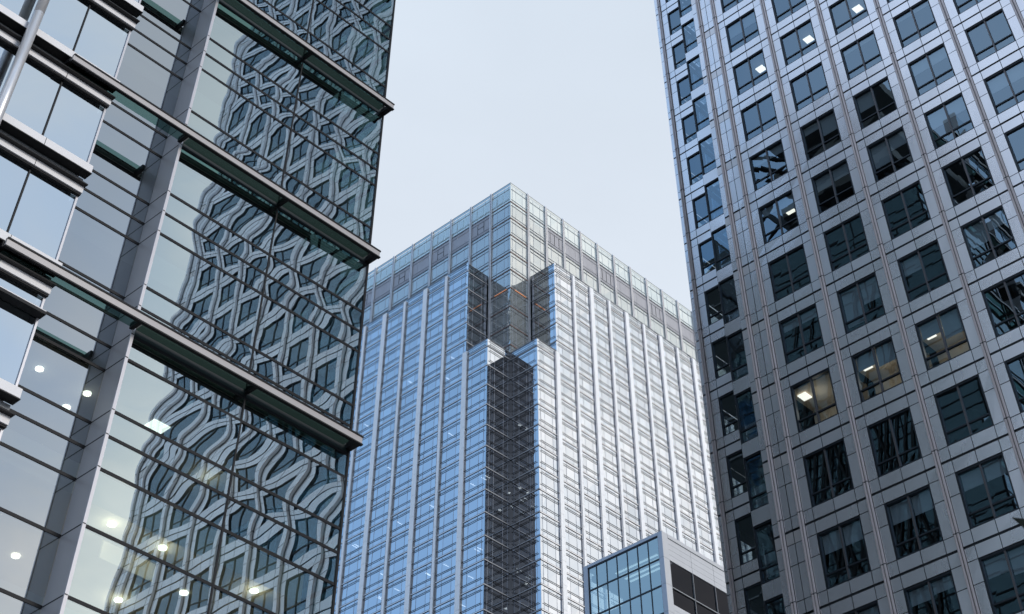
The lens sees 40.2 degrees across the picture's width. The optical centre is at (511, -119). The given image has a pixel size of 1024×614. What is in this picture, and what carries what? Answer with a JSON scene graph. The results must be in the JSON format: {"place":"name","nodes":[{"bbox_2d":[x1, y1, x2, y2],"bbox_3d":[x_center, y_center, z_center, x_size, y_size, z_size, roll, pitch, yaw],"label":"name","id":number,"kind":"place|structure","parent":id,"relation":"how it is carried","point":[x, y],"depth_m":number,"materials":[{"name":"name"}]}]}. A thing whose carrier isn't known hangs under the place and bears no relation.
{"place":"outdoors","nodes":[
{"label":"outdoors","id":0,"kind":"place"},
{"bbox_2d":[0,0,395,613],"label":"glass office building","id":1,"kind":"structure","parent":0,"point":[189,253],"depth_m":47.11,"materials":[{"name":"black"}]},
{"bbox_2d":[0,43,15,91],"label":"bay window","id":2,"kind":"structure","parent":1,"relation":"in","point":[7,55],"depth_m":47.12,"materials":[{"name":"blue glass"}]},
{"bbox_2d":[0,152,28,230],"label":"bay window","id":3,"kind":"structure","parent":1,"relation":"in","point":[13,174],"depth_m":44.35,"materials":[{"name":"blue glass"}]},
{"bbox_2d":[0,0,37,21],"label":"bay window","id":4,"kind":"structure","parent":1,"relation":"in","point":[24,9],"depth_m":49.02,"materials":[{"name":"blue glass"}]},
{"bbox_2d":[0,274,42,384],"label":"bay window","id":5,"kind":"structure","parent":1,"relation":"in","point":[16,325],"depth_m":41.47,"materials":[{"name":"blue glass"}]},
{"bbox_2d":[5,59,60,134],"bbox_3d":[-16.254,7.238,46.952,0.065,2.850,1.820,-37,-62,24],"label":"bay window","id":6,"kind":"structure","parent":1,"relation":"in","point":[31,101],"depth_m":47.15,"materials":[{"name":"blue glass"}]},
{"bbox_2d":[6,169,74,258],"bbox_3d":[-14.998,10.688,44.529,0.065,2.850,1.820,-37,-62,24],"label":"bay window","id":7,"kind":"structure","parent":1,"relation":"in","point":[42,210],"depth_m":44.60,"materials":[{"name":"blue glass"}]},
{"bbox_2d":[39,0,88,49],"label":"bay window","id":8,"kind":"structure","parent":1,"relation":"in","point":[62,20],"depth_m":50.22,"materials":[{"name":"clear glass"}]},
{"bbox_2d":[42,81,103,161],"bbox_3d":[-14.998,8.307,47.744,0.065,2.850,1.820,-37,-62,24],"label":"bay window","id":9,"kind":"structure","parent":1,"relation":"in","point":[73,120],"depth_m":47.84,"materials":[{"name":"blue glass"}]},
{"bbox_2d":[73,4,128,76],"bbox_3d":[-14.998,5.927,50.958,0.065,2.850,1.820,-37,-62,24],"label":"bay window","id":10,"kind":"structure","parent":1,"relation":"in","point":[100,40],"depth_m":51.09,"materials":[{"name":"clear glass"}]},
{"bbox_2d":[368,0,722,328],"label":"sky","id":11,"kind":"structure","parent":0,"point":[563,102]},
{"bbox_2d":[334,182,757,613],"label":"glass tower","id":12,"kind":"structure","parent":0,"point":[529,422],"depth_m":259.78,"materials":[{"name":"grey"}]},
{"bbox_2d":[339,577,359,608],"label":"window","id":13,"kind":"structure","parent":12,"relation":"in","point":[349,591],"depth_m":243.97,"materials":[{"name":"blue glass"}]},
{"bbox_2d":[364,564,383,595],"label":"window","id":14,"kind":"structure","parent":12,"relation":"in","point":[374,578],"depth_m":241.42,"materials":[{"name":"blue glass"}]},
{"bbox_2d":[365,542,385,572],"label":"window","id":15,"kind":"structure","parent":12,"relation":"in","point":[376,558],"depth_m":244.62,"materials":[{"name":"blue glass"}]},
{"bbox_2d":[385,576,405,607],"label":"window","id":16,"kind":"structure","parent":12,"relation":"in","point":[395,591],"depth_m":235.88,"materials":[{"name":"blue glass"}]},
{"bbox_2d":[386,553,406,584],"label":"window","id":17,"kind":"structure","parent":12,"relation":"in","point":[396,566],"depth_m":239.07,"materials":[{"name":"blue glass"}]},
{"bbox_2d":[388,530,408,561],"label":"window","id":18,"kind":"structure","parent":12,"relation":"in","point":[398,546],"depth_m":242.30,"materials":[{"name":"blue glass"}]},
{"bbox_2d":[390,508,409,538],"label":"window","id":19,"kind":"structure","parent":12,"relation":"in","point":[399,522],"depth_m":245.52,"materials":[{"name":"blue glass"}]},
{"bbox_2d":[409,586,430,613],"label":"window","id":20,"kind":"structure","parent":12,"relation":"in","point":[420,601],"depth_m":230.31,"materials":[{"name":"blue glass"}]},
{"bbox_2d":[410,562,431,595],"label":"window","id":21,"kind":"structure","parent":12,"relation":"in","point":[423,574],"depth_m":233.36,"materials":[{"name":"blue glass"}]},
{"bbox_2d":[412,539,432,571],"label":"window","id":22,"kind":"structure","parent":12,"relation":"in","point":[422,554],"depth_m":236.58,"materials":[{"name":"blue glass"}]},
{"bbox_2d":[413,517,433,548],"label":"window","id":23,"kind":"structure","parent":12,"relation":"in","point":[424,529],"depth_m":239.77,"materials":[{"name":"blue glass"}]},
{"bbox_2d":[414,495,434,525],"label":"window","id":24,"kind":"structure","parent":12,"relation":"in","point":[424,511],"depth_m":243.02,"materials":[{"name":"blue glass"}]},
{"bbox_2d":[416,473,435,503],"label":"window","id":25,"kind":"structure","parent":12,"relation":"in","point":[426,487],"depth_m":246.21,"materials":[{"name":"blue glass"}]},
{"bbox_2d":[433,574,454,608],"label":"window","id":26,"kind":"structure","parent":12,"relation":"in","point":[444,592],"depth_m":227.79,"materials":[{"name":"blue glass"}]},
{"bbox_2d":[434,550,455,583],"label":"window","id":27,"kind":"structure","parent":12,"relation":"in","point":[446,565],"depth_m":231.04,"materials":[{"name":"blue glass"}]},
{"bbox_2d":[436,527,456,559],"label":"window","id":28,"kind":"structure","parent":12,"relation":"in","point":[446,543],"depth_m":234.22,"materials":[{"name":"blue glass"}]},
{"bbox_2d":[437,504,457,536],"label":"window","id":29,"kind":"structure","parent":12,"relation":"in","point":[447,520],"depth_m":237.50,"materials":[{"name":"blue glass"}]},
{"bbox_2d":[438,483,457,513],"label":"window","id":30,"kind":"structure","parent":12,"relation":"in","point":[448,497],"depth_m":240.65,"materials":[{"name":"blue glass"}]},
{"bbox_2d":[439,461,458,491],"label":"window","id":31,"kind":"structure","parent":12,"relation":"in","point":[449,475],"depth_m":243.88,"materials":[{"name":"blue glass"}]},
{"bbox_2d":[460,585,483,613],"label":"window","id":32,"kind":"structure","parent":12,"relation":"in","point":[472,601],"depth_m":222.13,"materials":[{"name":"blue glass"}]},
{"bbox_2d":[460,560,483,594],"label":"window","id":33,"kind":"structure","parent":12,"relation":"in","point":[475,573],"depth_m":225.19,"materials":[{"name":"blue glass"}]},
{"bbox_2d":[461,536,483,570],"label":"window","id":34,"kind":"structure","parent":12,"relation":"in","point":[473,552],"depth_m":228.46,"materials":[{"name":"blue glass"}]},
{"bbox_2d":[462,513,484,546],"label":"window","id":35,"kind":"structure","parent":12,"relation":"in","point":[473,529],"depth_m":231.60,"materials":[{"name":"blue glass"}]},
{"bbox_2d":[463,490,484,522],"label":"window","id":36,"kind":"structure","parent":12,"relation":"in","point":[474,508],"depth_m":234.85,"materials":[{"name":"blue glass"}]},
{"bbox_2d":[463,468,485,500],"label":"window","id":37,"kind":"structure","parent":12,"relation":"in","point":[477,480],"depth_m":238.08,"materials":[{"name":"blue glass"}]},
{"bbox_2d":[464,446,485,478],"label":"window","id":38,"kind":"structure","parent":12,"relation":"in","point":[474,462],"depth_m":241.30,"materials":[{"name":"blue glass"}]},
{"bbox_2d":[464,425,485,456],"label":"window","id":39,"kind":"structure","parent":12,"relation":"in","point":[476,440],"depth_m":244.50,"materials":[{"name":"blue glass"}]},
{"bbox_2d":[465,405,486,435],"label":"window","id":40,"kind":"structure","parent":12,"relation":"in","point":[476,420],"depth_m":247.75,"materials":[{"name":"blue glass"}]},
{"bbox_2d":[466,385,486,415],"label":"window","id":41,"kind":"structure","parent":12,"relation":"in","point":[477,399],"depth_m":250.91,"materials":[{"name":"blue glass"}]},
{"bbox_2d":[483,585,509,613],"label":"window","id":42,"kind":"structure","parent":12,"relation":"in","point":[494,602],"depth_m":222.41,"materials":[{"name":"grey glass"}]},
{"bbox_2d":[484,560,510,598],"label":"window","id":43,"kind":"structure","parent":12,"relation":"in","point":[497,579],"depth_m":225.52,"materials":[{"name":"grey glass"}]},
{"bbox_2d":[484,536,510,573],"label":"window","id":44,"kind":"structure","parent":12,"relation":"in","point":[496,554],"depth_m":228.74,"materials":[{"name":"grey glass"}]},
{"bbox_2d":[485,513,510,549],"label":"window","id":45,"kind":"structure","parent":12,"relation":"in","point":[502,532],"depth_m":231.94,"materials":[{"name":"grey glass"}]},
{"bbox_2d":[485,490,510,526],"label":"window","id":46,"kind":"structure","parent":12,"relation":"in","point":[495,507],"depth_m":235.19,"materials":[{"name":"grey glass"}]},
{"bbox_2d":[485,468,510,503],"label":"window","id":47,"kind":"structure","parent":12,"relation":"in","point":[495,484],"depth_m":238.37,"materials":[{"name":"grey glass"}]},
{"bbox_2d":[486,446,510,481],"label":"window","id":48,"kind":"structure","parent":12,"relation":"in","point":[497,463],"depth_m":241.60,"materials":[{"name":"grey glass"}]},
{"bbox_2d":[486,425,510,459],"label":"window","id":49,"kind":"structure","parent":12,"relation":"in","point":[495,441],"depth_m":244.80,"materials":[{"name":"grey glass"}]},
{"bbox_2d":[486,405,510,438],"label":"window","id":50,"kind":"structure","parent":12,"relation":"in","point":[495,420],"depth_m":247.99,"materials":[{"name":"grey glass"}]},
{"bbox_2d":[487,385,510,418],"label":"window","id":51,"kind":"structure","parent":12,"relation":"in","point":[496,400],"depth_m":251.22,"materials":[{"name":"grey glass"}]},
{"bbox_2d":[487,365,510,398],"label":"window","id":52,"kind":"structure","parent":12,"relation":"in","point":[502,384],"depth_m":254.43,"materials":[{"name":"grey glass"}]},
{"bbox_2d":[487,347,510,379],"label":"window","id":53,"kind":"structure","parent":12,"relation":"in","point":[495,360],"depth_m":257.62,"materials":[{"name":"grey glass"}]},
{"bbox_2d":[510,405,537,439],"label":"window","id":54,"kind":"structure","parent":12,"relation":"in","point":[528,419],"depth_m":247.93,"materials":[{"name":"grey glass"}]},
{"bbox_2d":[511,346,536,378],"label":"window","id":55,"kind":"structure","parent":12,"relation":"in","point":[526,361],"depth_m":257.62,"materials":[{"name":"blue glass"}]},
{"bbox_2d":[511,384,537,418],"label":"window","id":56,"kind":"structure","parent":12,"relation":"in","point":[528,399],"depth_m":251.16,"materials":[{"name":"grey glass"}]},
{"bbox_2d":[511,365,537,398],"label":"window","id":57,"kind":"structure","parent":12,"relation":"in","point":[528,379],"depth_m":254.37,"materials":[{"name":"grey glass"}]},
{"bbox_2d":[510,512,539,549],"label":"window","id":58,"kind":"structure","parent":12,"relation":"in","point":[528,529],"depth_m":231.89,"materials":[{"name":"grey glass"}]},
{"bbox_2d":[511,468,538,503],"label":"window","id":59,"kind":"structure","parent":12,"relation":"in","point":[523,486],"depth_m":238.31,"materials":[{"name":"grey glass"}]},
{"bbox_2d":[511,446,538,481],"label":"window","id":60,"kind":"structure","parent":12,"relation":"in","point":[527,462],"depth_m":241.54,"materials":[{"name":"grey glass"}]},
{"bbox_2d":[511,425,538,459],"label":"window","id":61,"kind":"structure","parent":12,"relation":"in","point":[528,440],"depth_m":244.74,"materials":[{"name":"grey glass"}]},
{"bbox_2d":[510,560,540,597],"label":"window","id":62,"kind":"structure","parent":12,"relation":"in","point":[531,577],"depth_m":225.47,"materials":[{"name":"grey glass"}]},
{"bbox_2d":[510,536,540,573],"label":"window","id":63,"kind":"structure","parent":12,"relation":"in","point":[520,555],"depth_m":228.68,"materials":[{"name":"grey glass"}]},
{"bbox_2d":[511,489,539,525],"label":"window","id":64,"kind":"structure","parent":12,"relation":"in","point":[528,506],"depth_m":235.08,"materials":[{"name":"grey glass"}]},
{"bbox_2d":[510,585,541,613],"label":"window","id":65,"kind":"structure","parent":12,"relation":"in","point":[528,602],"depth_m":222.41,"materials":[{"name":"grey glass"}]},
{"bbox_2d":[530,289,554,319],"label":"window","id":66,"kind":"structure","parent":12,"relation":"in","point":[546,302],"depth_m":272.96,"materials":[{"name":"grey glass"}]},
{"bbox_2d":[531,306,556,336],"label":"window","id":67,"kind":"structure","parent":12,"relation":"in","point":[546,319],"depth_m":269.78,"materials":[{"name":"grey glass"}]},
{"bbox_2d":[539,446,557,477],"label":"window","id":68,"kind":"structure","parent":12,"relation":"in","point":[549,464],"depth_m":241.24,"materials":[{"name":"white glass"}]},
{"bbox_2d":[539,468,559,499],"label":"window","id":69,"kind":"structure","parent":12,"relation":"in","point":[550,482],"depth_m":237.97,"materials":[{"name":"white glass"}]},
{"bbox_2d":[540,513,559,545],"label":"window","id":70,"kind":"structure","parent":12,"relation":"in","point":[549,530],"depth_m":231.55,"materials":[{"name":"white glass"}]},
{"bbox_2d":[540,490,559,522],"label":"window","id":71,"kind":"structure","parent":12,"relation":"in","point":[549,506],"depth_m":234.79,"materials":[{"name":"white glass"}]},
{"bbox_2d":[540,536,560,569],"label":"window","id":72,"kind":"structure","parent":12,"relation":"in","point":[550,552],"depth_m":228.35,"materials":[{"name":"white glass"}]},
{"bbox_2d":[541,560,561,594],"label":"window","id":73,"kind":"structure","parent":12,"relation":"in","point":[550,578],"depth_m":225.14,"materials":[{"name":"white glass"}]},
{"bbox_2d":[541,585,562,613],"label":"window","id":74,"kind":"structure","parent":12,"relation":"in","point":[550,601],"depth_m":222.03,"materials":[{"name":"white glass"}]},
{"bbox_2d":[567,574,584,607],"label":"window","id":75,"kind":"structure","parent":12,"relation":"in","point":[575,588],"depth_m":227.73,"materials":[{"name":"white glass"}]},
{"bbox_2d":[583,531,756,613],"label":"corner block","id":76,"kind":"structure","parent":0,"point":[660,572],"depth_m":153.51,"materials":[{"name":"teal glass"}]},
{"bbox_2d":[670,562,693,598],"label":"dark window","id":77,"kind":"structure","parent":76,"relation":"in","point":[681,579],"depth_m":151.04,"materials":[{"name":"black glass"}]},
{"bbox_2d":[693,575,716,611],"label":"dark window","id":78,"kind":"structure","parent":76,"relation":"in","point":[704,592],"depth_m":152.74,"materials":[{"name":"black glass"}]},
{"bbox_2d":[654,0,1023,613],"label":"steel tower","id":79,"kind":"structure","parent":0,"point":[853,196],"depth_m":74.11,"materials":[{"name":"silver metal"}]},
{"bbox_2d":[726,9,759,52],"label":"window","id":80,"kind":"structure","parent":79,"relation":"in","point":[737,28],"depth_m":92.94,"materials":[{"name":"blue glass"}]},
{"bbox_2d":[733,49,768,95],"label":"window","id":81,"kind":"structure","parent":79,"relation":"in","point":[761,68],"depth_m":89.70,"materials":[{"name":"grey"}]},
{"bbox_2d":[749,139,787,190],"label":"window","id":82,"kind":"structure","parent":79,"relation":"in","point":[779,149],"depth_m":83.53,"materials":[{"name":"grey"}]},
{"bbox_2d":[758,190,798,243],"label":"window","id":83,"kind":"structure","parent":79,"relation":"in","point":[787,205],"depth_m":80.33,"materials":[{"name":"grey"}]},
{"bbox_2d":[768,245,810,301],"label":"window","id":84,"kind":"structure","parent":79,"relation":"in","point":[795,250],"depth_m":76.82,"materials":[{"name":"grey"}]},
{"bbox_2d":[780,19,817,65],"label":"window","id":85,"kind":"structure","parent":79,"relation":"in","point":[808,39],"depth_m":88.14,"materials":[{"name":"grey"}]},
{"bbox_2d":[779,303,824,363],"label":"window","id":86,"kind":"structure","parent":79,"relation":"in","point":[813,313],"depth_m":74.13,"materials":[{"name":"grey"}]},
{"bbox_2d":[800,108,841,160],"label":"window","id":87,"kind":"structure","parent":79,"relation":"in","point":[829,124],"depth_m":81.82,"materials":[{"name":"grey metal"}]},
{"bbox_2d":[803,438,853,507],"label":"window","id":88,"kind":"structure","parent":79,"relation":"in","point":[841,441],"depth_m":67.35,"materials":[{"name":"grey"}]},
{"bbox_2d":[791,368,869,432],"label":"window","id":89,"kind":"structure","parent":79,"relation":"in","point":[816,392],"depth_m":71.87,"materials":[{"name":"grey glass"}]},
{"bbox_2d":[811,159,855,213],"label":"window","id":90,"kind":"structure","parent":79,"relation":"in","point":[822,183],"depth_m":78.87,"materials":[{"name":"grey"}]},
{"bbox_2d":[817,515,871,589],"bbox_3d":[15.288,30.825,64.163,2.420,2.612,0.250,-37,-62,24],"label":"window","id":91,"kind":"structure","parent":79,"relation":"in","point":[834,541],"depth_m":64.70,"materials":[{"name":"grey glass"}]},
{"bbox_2d":[824,213,869,271],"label":"window","id":92,"kind":"structure","parent":79,"relation":"in","point":[857,216],"depth_m":75.23,"materials":[{"name":"grey"}]},
{"bbox_2d":[837,272,885,333],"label":"window","id":93,"kind":"structure","parent":79,"relation":"in","point":[852,299],"depth_m":72.36,"materials":[{"name":"grey glass"}]},
{"bbox_2d":[840,30,882,80],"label":"window","id":94,"kind":"structure","parent":79,"relation":"in","point":[857,43],"depth_m":83.55,"materials":[{"name":"grey"}]},
{"bbox_2d":[853,76,897,128],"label":"window","id":95,"kind":"structure","parent":79,"relation":"in","point":[868,100],"depth_m":80.47,"materials":[{"name":"grey"}]},
{"bbox_2d":[867,127,913,181],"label":"window","id":96,"kind":"structure","parent":79,"relation":"in","point":[882,155],"depth_m":77.22,"materials":[{"name":"grey"}]},
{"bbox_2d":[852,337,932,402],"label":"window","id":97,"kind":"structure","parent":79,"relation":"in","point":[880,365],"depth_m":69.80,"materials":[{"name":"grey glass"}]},
{"bbox_2d":[867,407,922,476],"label":"window","id":98,"kind":"structure","parent":79,"relation":"in","point":[890,418],"depth_m":65.79,"materials":[{"name":"grey"}]},
{"bbox_2d":[881,180,930,239],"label":"window","id":99,"kind":"structure","parent":79,"relation":"in","point":[917,183],"depth_m":73.66,"materials":[{"name":"grey metal"}]},
{"bbox_2d":[885,485,943,559],"bbox_3d":[18.041,28.735,62.616,2.420,2.612,0.250,-37,-62,24],"label":"window","id":100,"kind":"structure","parent":79,"relation":"in","point":[923,502],"depth_m":63.15,"materials":[{"name":"grey"}]},
{"bbox_2d":[893,0,937,47],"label":"window","id":101,"kind":"structure","parent":79,"relation":"in","point":[920,3],"depth_m":82.02,"materials":[{"name":"grey"}]},
{"bbox_2d":[897,239,949,301],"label":"window","id":102,"kind":"structure","parent":79,"relation":"in","point":[915,263],"depth_m":71.10,"materials":[{"name":"grey"}]},
{"bbox_2d":[908,43,955,96],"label":"window","id":103,"kind":"structure","parent":79,"relation":"in","point":[941,54],"depth_m":78.90,"materials":[{"name":"blue glass"}]},
{"bbox_2d":[904,570,961,613],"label":"window","id":104,"kind":"structure","parent":79,"relation":"in","point":[923,594],"depth_m":60.30,"materials":[{"name":"grey"}]},
{"bbox_2d":[915,304,970,370],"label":"window","id":105,"kind":"structure","parent":79,"relation":"in","point":[946,334],"depth_m":68.18,"materials":[{"name":"grey glass"}]},
{"bbox_2d":[924,93,973,149],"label":"window","id":106,"kind":"structure","parent":79,"relation":"in","point":[940,117],"depth_m":75.72,"materials":[{"name":"blue glass"}]},
{"bbox_2d":[934,374,993,445],"bbox_3d":[20.777,24.310,64.191,2.420,2.612,0.200,-37,-62,24],"label":"window","id":107,"kind":"structure","parent":79,"relation":"in","point":[958,386],"depth_m":64.19,"materials":[{"name":"grey"}]},
{"bbox_2d":[942,147,994,206],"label":"window","id":108,"kind":"structure","parent":79,"relation":"in","point":[979,149],"depth_m":72.08,"materials":[{"name":"grey metal"}]},
{"bbox_2d":[956,452,1019,528],"bbox_3d":[20.794,26.645,61.068,2.420,2.612,0.250,-37,-62,24],"label":"window","id":109,"kind":"structure","parent":79,"relation":"in","point":[997,468],"depth_m":61.62,"materials":[{"name":"grey"}]},
{"bbox_2d":[961,205,1017,268],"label":"window","id":110,"kind":"structure","parent":79,"relation":"in","point":[978,234],"depth_m":69.46,"materials":[{"name":"grey"}]},
{"bbox_2d":[965,9,1015,62],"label":"window","id":111,"kind":"structure","parent":79,"relation":"in","point":[997,13],"depth_m":76.82,"materials":[{"name":"grey"}]},
{"bbox_2d":[979,540,1023,613],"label":"window","id":112,"kind":"structure","parent":79,"relation":"in","point":[1001,564],"depth_m":58.63,"materials":[{"name":"grey glass"}]},
{"bbox_2d":[982,271,1023,337],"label":"window","id":113,"kind":"structure","parent":79,"relation":"in","point":[1020,274],"depth_m":66.18,"materials":[{"name":"grey"}]},
{"bbox_2d":[984,58,1023,114],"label":"window","id":114,"kind":"structure","parent":79,"relation":"in","point":[1017,72],"depth_m":74.28,"materials":[{"name":"grey"}]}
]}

